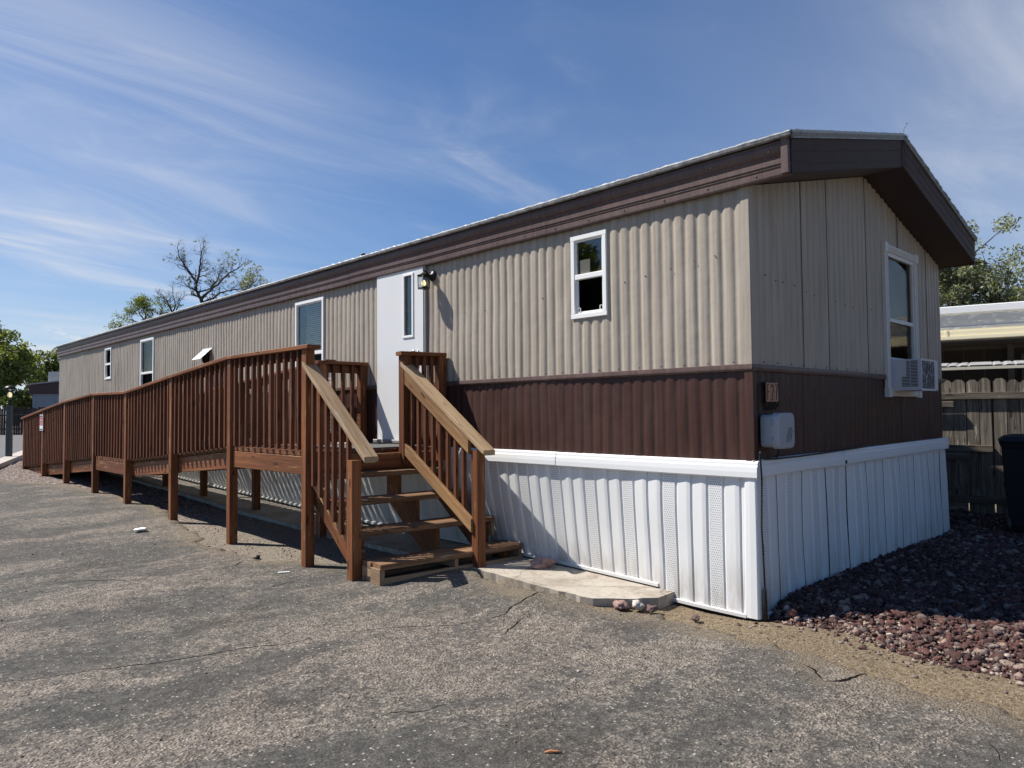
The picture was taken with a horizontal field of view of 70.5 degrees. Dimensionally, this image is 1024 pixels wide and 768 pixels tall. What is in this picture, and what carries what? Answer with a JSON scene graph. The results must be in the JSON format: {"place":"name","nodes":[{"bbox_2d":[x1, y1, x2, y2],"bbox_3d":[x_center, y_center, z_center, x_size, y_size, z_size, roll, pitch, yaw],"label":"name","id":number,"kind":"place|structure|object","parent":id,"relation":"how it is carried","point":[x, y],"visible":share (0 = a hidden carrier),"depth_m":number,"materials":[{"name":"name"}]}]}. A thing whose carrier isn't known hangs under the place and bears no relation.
{"place":"outdoors","nodes":[
{"label":"outdoors","id":0,"kind":"place"},
{"bbox_2d":[0,434,22,457],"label":"street","id":1,"kind":"structure","parent":0,"point":[17,443],"depth_m":28.03,"materials":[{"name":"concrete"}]},
{"bbox_2d":[0,450,22,468],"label":"pavement","id":2,"kind":"structure","parent":0,"point":[9,460],"depth_m":17.47,"materials":[{"name":"concrete"}]},
{"bbox_2d":[3,385,16,455],"bbox_3d":[-12.782,1.017,18.437,0.306,1.980,0.306,2,-3,-44],"label":"lamp post","id":3,"kind":"object","parent":2,"relation":"on","point":[9,432],"visible":0.98,"depth_m":18.39,"materials":[{"name":"black metal"}]},
{"bbox_2d":[317,443,423,449],"bbox_3d":[-1.513,0.639,7.436,0.860,0.014,0.930,2,-3,-44],"label":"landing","id":4,"kind":"object","parent":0,"point":[380,446],"depth_m":7.28,"materials":[{"name":"brown wood"}]},
{"bbox_2d":[0,480,1023,767],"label":"asphalt lot","id":5,"kind":"structure","parent":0,"point":[178,572],"depth_m":3.78,"materials":[{"name":"grey asphalt"}]},
{"bbox_2d":[133,527,147,530],"bbox_3d":[-4.215,1.645,8.219,0.147,0.035,0.146,2,-3,-44],"label":"crushed cup","id":6,"kind":"object","parent":5,"relation":"on","point":[141,529],"visible":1,"depth_m":8.19,"materials":[{"name":"white paper"}]},
{"bbox_2d":[21,344,522,585],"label":"timber ramp and steps","id":7,"kind":"structure","parent":5,"relation":"on","point":[167,429],"depth_m":7.12,"materials":[{"name":"red wood"}]},
{"bbox_2d":[40,415,42,430],"bbox_3d":[-9.143,0.751,14.085,0.013,0.310,0.270,2,-3,-44],"label":"notice sign","id":8,"kind":"object","parent":7,"relation":"attached to","point":[41,422],"visible":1,"depth_m":14.06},
{"bbox_2d":[544,750,561,752],"bbox_3d":[0.166,1.479,2.919,0.072,0.013,0.011,0,-2,-2],"label":"orange twig","id":9,"kind":"object","parent":5,"relation":"on","point":[552,751],"visible":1,"depth_m":2.92,"materials":[{"name":"orange wood"}]},
{"bbox_2d":[0,423,1023,719],"bbox_3d":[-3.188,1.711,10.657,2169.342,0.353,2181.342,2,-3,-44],"label":"ground","id":10,"kind":"structure","parent":0,"point":[954,685],"depth_m":4.96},
{"bbox_2d":[0,385,32,425],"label":"tree","id":11,"kind":"object","parent":10,"relation":"on","point":[22,398],"visible":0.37,"depth_m":53.25,"materials":[{"name":"green plant"}]},
{"bbox_2d":[0,407,44,434],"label":"board fence","id":12,"kind":"object","parent":10,"relation":"on","point":[17,422],"visible":0.06,"depth_m":42.25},
{"bbox_2d":[0,328,45,390],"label":"tree","id":13,"kind":"object","parent":10,"relation":"on","point":[15,362],"visible":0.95,"depth_m":55.36,"materials":[{"name":"green plant"}]},
{"bbox_2d":[19,347,59,390],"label":"tree","id":14,"kind":"object","parent":10,"relation":"on","point":[53,366],"visible":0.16,"depth_m":61.19,"materials":[{"name":"green plant"}]},
{"bbox_2d":[27,380,58,411],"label":"grey home","id":15,"kind":"object","parent":10,"relation":"on","point":[45,394],"visible":0.09,"depth_m":47.07,"materials":[{"name":"blue"}]},
{"bbox_2d":[48,372,58,380],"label":"swamp cooler","id":16,"kind":"object","parent":15,"relation":"on","point":[53,376],"visible":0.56,"depth_m":47.58,"materials":[{"name":"metal"}]},
{"bbox_2d":[103,292,173,329],"bbox_3d":[-14.904,-0.511,29.023,2.639,6.360,1.508,-1,-2,5],"label":"leafy tree","id":17,"kind":"object","parent":10,"relation":"on","point":[139,301],"visible":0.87,"depth_m":29.05,"materials":[{"name":"green plant"}]},
{"bbox_2d":[156,280,188,311],"bbox_3d":[-13.607,-0.779,28.599,1.503,6.838,1.296,2,-3,-44],"label":"bare tree","id":18,"kind":"object","parent":10,"relation":"on","point":[177,304],"visible":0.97,"depth_m":28.64,"materials":[{"name":"brown plant"}]},
{"bbox_2d":[162,235,255,302],"bbox_3d":[-11.827,-1.634,28.062,3.729,8.472,2.240,0,-2,-15],"label":"bare tree","id":19,"kind":"object","parent":10,"relation":"on","point":[196,282],"visible":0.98,"depth_m":28.08,"materials":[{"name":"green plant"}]},
{"bbox_2d":[237,265,270,290],"bbox_3d":[-11.086,-1.190,30.970,1.486,7.798,1.173,-1,-2,3],"label":"tree","id":20,"kind":"object","parent":10,"relation":"on","point":[250,280],"visible":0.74,"depth_m":31.05,"materials":[{"name":"green plant"}]},
{"bbox_2d":[132,475,674,608],"bbox_3d":[-2.832,1.719,9.512,1.076,0.364,11.570,2,-3,-44],"label":"concrete strip","id":21,"kind":"object","parent":10,"relation":"on","point":[586,587],"visible":0.33,"depth_m":6.19,"materials":[{"name":"grey concrete"}]},
{"bbox_2d":[529,556,556,569],"bbox_3d":[0.263,1.544,6.255,0.246,0.107,0.132,0,-2,-22],"label":"rock","id":22,"kind":"object","parent":21,"relation":"on","point":[539,563],"visible":1,"depth_m":6.21,"materials":[{"name":"stone"}]},
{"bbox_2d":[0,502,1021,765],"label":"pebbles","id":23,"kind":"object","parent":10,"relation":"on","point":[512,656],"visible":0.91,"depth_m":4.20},
{"bbox_2d":[56,123,977,619],"bbox_3d":[-3.485,0.017,13.259,4.517,3.891,19.800,2,-3,-44],"label":"mobile home","id":24,"kind":"object","parent":10,"relation":"on","point":[620,351],"visible":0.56,"depth_m":6.09,"materials":[{"name":"beige paint"}]},
{"bbox_2d":[104,347,111,379],"bbox_3d":[-8.787,-0.446,15.799,0.044,0.688,0.460,2,-3,-44],"label":"window","id":25,"kind":"structure","parent":24,"relation":"in","point":[108,351],"depth_m":15.84,"materials":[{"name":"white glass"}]},
{"bbox_2d":[140,337,154,384],"bbox_3d":[-7.014,-0.209,13.952,0.044,1.338,0.770,2,-3,-44],"label":"window","id":26,"kind":"structure","parent":24,"relation":"in","point":[147,346],"depth_m":13.99,"materials":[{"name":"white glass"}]},
{"bbox_2d":[295,296,324,366],"bbox_3d":[-2.602,-0.449,9.409,0.085,1.288,0.744,2,-3,-44],"label":"window","id":27,"kind":"structure","parent":24,"relation":"in","point":[319,355],"depth_m":9.43,"materials":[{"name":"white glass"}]},
{"bbox_2d":[377,266,423,439],"bbox_3d":[-1.242,-0.346,7.877,0.113,1.900,0.860,2,-3,-44],"label":"door","id":28,"kind":"structure","parent":24,"relation":"in","point":[392,337],"depth_m":7.97,"materials":[{"name":"white paint"}]},
{"bbox_2d":[417,269,435,289],"bbox_3d":[-0.890,-1.079,7.473,0.189,0.212,0.140,2,-3,-44],"label":"wall lantern","id":29,"kind":"object","parent":24,"relation":"attached to","point":[431,275],"depth_m":7.45,"materials":[{"name":"black metal"}]},
{"bbox_2d":[570,229,607,319],"bbox_3d":[0.645,-0.902,6.022,0.044,0.703,0.382,2,-3,-44],"label":"window","id":30,"kind":"structure","parent":24,"relation":"in","point":[589,290],"depth_m":6.04,"materials":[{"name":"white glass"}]},
{"bbox_2d":[761,382,778,409],"bbox_3d":[1.825,0.085,5.105,0.260,0.198,0.024,2,-3,-44],"label":"house number plaque","id":31,"kind":"object","parent":24,"relation":"attached to","point":[771,392],"visible":1,"depth_m":5.08,"materials":[{"name":"brown wood"}]},
{"bbox_2d":[760,413,794,457],"bbox_3d":[1.845,0.361,5.033,0.254,0.324,0.138,2,-3,-44],"label":"utility box","id":32,"kind":"object","parent":24,"relation":"attached to","point":[778,431],"visible":1,"depth_m":4.97,"materials":[{"name":"grey plastic"}]},
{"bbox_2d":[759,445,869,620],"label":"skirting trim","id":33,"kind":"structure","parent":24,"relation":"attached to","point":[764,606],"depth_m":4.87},
{"bbox_2d":[881,241,921,397],"bbox_3d":[3.772,-0.591,7.025,0.914,1.442,0.064,2,-3,-44],"label":"end window","id":34,"kind":"structure","parent":24,"relation":"in","point":[899,267],"depth_m":7.03,"materials":[{"name":"white paint"}]},
{"bbox_2d":[891,358,937,390],"bbox_3d":[3.790,-0.079,6.844,0.595,0.294,0.271,2,-3,-44],"label":"window air conditioner","id":35,"kind":"object","parent":24,"relation":"attached to","point":[920,374],"depth_m":6.70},
{"bbox_2d":[613,600,629,609],"bbox_3d":[0.775,1.575,5.177,0.100,0.063,0.140,0,-2,-19],"label":"rock","id":36,"kind":"object","parent":10,"relation":"on","point":[620,604],"visible":1,"depth_m":5.14,"materials":[{"name":"pink stone"}]},
{"bbox_2d":[632,600,644,610],"bbox_3d":[0.900,1.571,5.154,0.091,0.072,0.110,-1,-2,10],"label":"rock","id":37,"kind":"object","parent":10,"relation":"on","point":[637,604],"visible":1,"depth_m":5.12,"materials":[{"name":"white stone"}]},
{"bbox_2d":[646,604,658,612],"bbox_3d":[0.987,1.580,5.102,0.135,0.049,0.086,2,-3,-44],"label":"rock","id":38,"kind":"object","parent":10,"relation":"on","point":[652,608],"visible":1,"depth_m":5.07,"materials":[{"name":"pink stone"}]},
{"bbox_2d":[691,614,699,620],"bbox_3d":[1.249,1.593,4.937,0.061,0.049,0.081,-1,-2,11],"label":"rock","id":39,"kind":"object","parent":10,"relation":"on","point":[694,617],"visible":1,"depth_m":4.92,"materials":[{"name":"pink stone"}]},
{"bbox_2d":[824,378,1023,514],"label":"picket fence","id":40,"kind":"object","parent":10,"relation":"on","point":[981,497],"visible":0.13,"depth_m":8.60,"materials":[{"name":"brown wood"}]},
{"bbox_2d":[938,212,1023,306],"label":"tree","id":41,"kind":"object","parent":10,"relation":"on","point":[946,276],"visible":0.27,"depth_m":19.24,"materials":[{"name":"green plant"}]},
{"bbox_2d":[940,301,1023,490],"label":"neighbouring home","id":42,"kind":"object","parent":10,"relation":"on","point":[979,342],"visible":0.22,"depth_m":11.42,"materials":[{"name":"white metal"}]},
{"bbox_2d":[949,242,1023,305],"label":"tree","id":43,"kind":"object","parent":10,"relation":"on","point":[1001,296],"visible":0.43,"depth_m":18.67,"materials":[{"name":"green plant"}]},
{"bbox_2d":[0,0,1023,408],"label":"sky","id":44,"kind":"structure","parent":0,"point":[298,137],"materials":[{"name":"blue"}]},
{"bbox_2d":[754,507,1023,686],"bbox_3d":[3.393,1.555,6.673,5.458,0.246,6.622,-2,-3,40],"label":"lava gravel","id":45,"kind":"structure","parent":0,"point":[964,610],"depth_m":4.97,"materials":[{"name":"brown gravel"}]},
{"bbox_2d":[787,608,796,615],"bbox_3d":[1.867,1.523,4.845,0.062,0.054,0.079,-1,-2,2],"label":"rock","id":46,"kind":"object","parent":45,"relation":"on","point":[791,612],"visible":1,"depth_m":4.82,"materials":[{"name":"brown stone"}]},
{"bbox_2d":[998,434,1023,532],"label":"wheelie bin","id":47,"kind":"object","parent":45,"relation":"on","point":[1012,448],"visible":0.95,"depth_m":7.60,"materials":[{"name":"plastic"}]}
]}

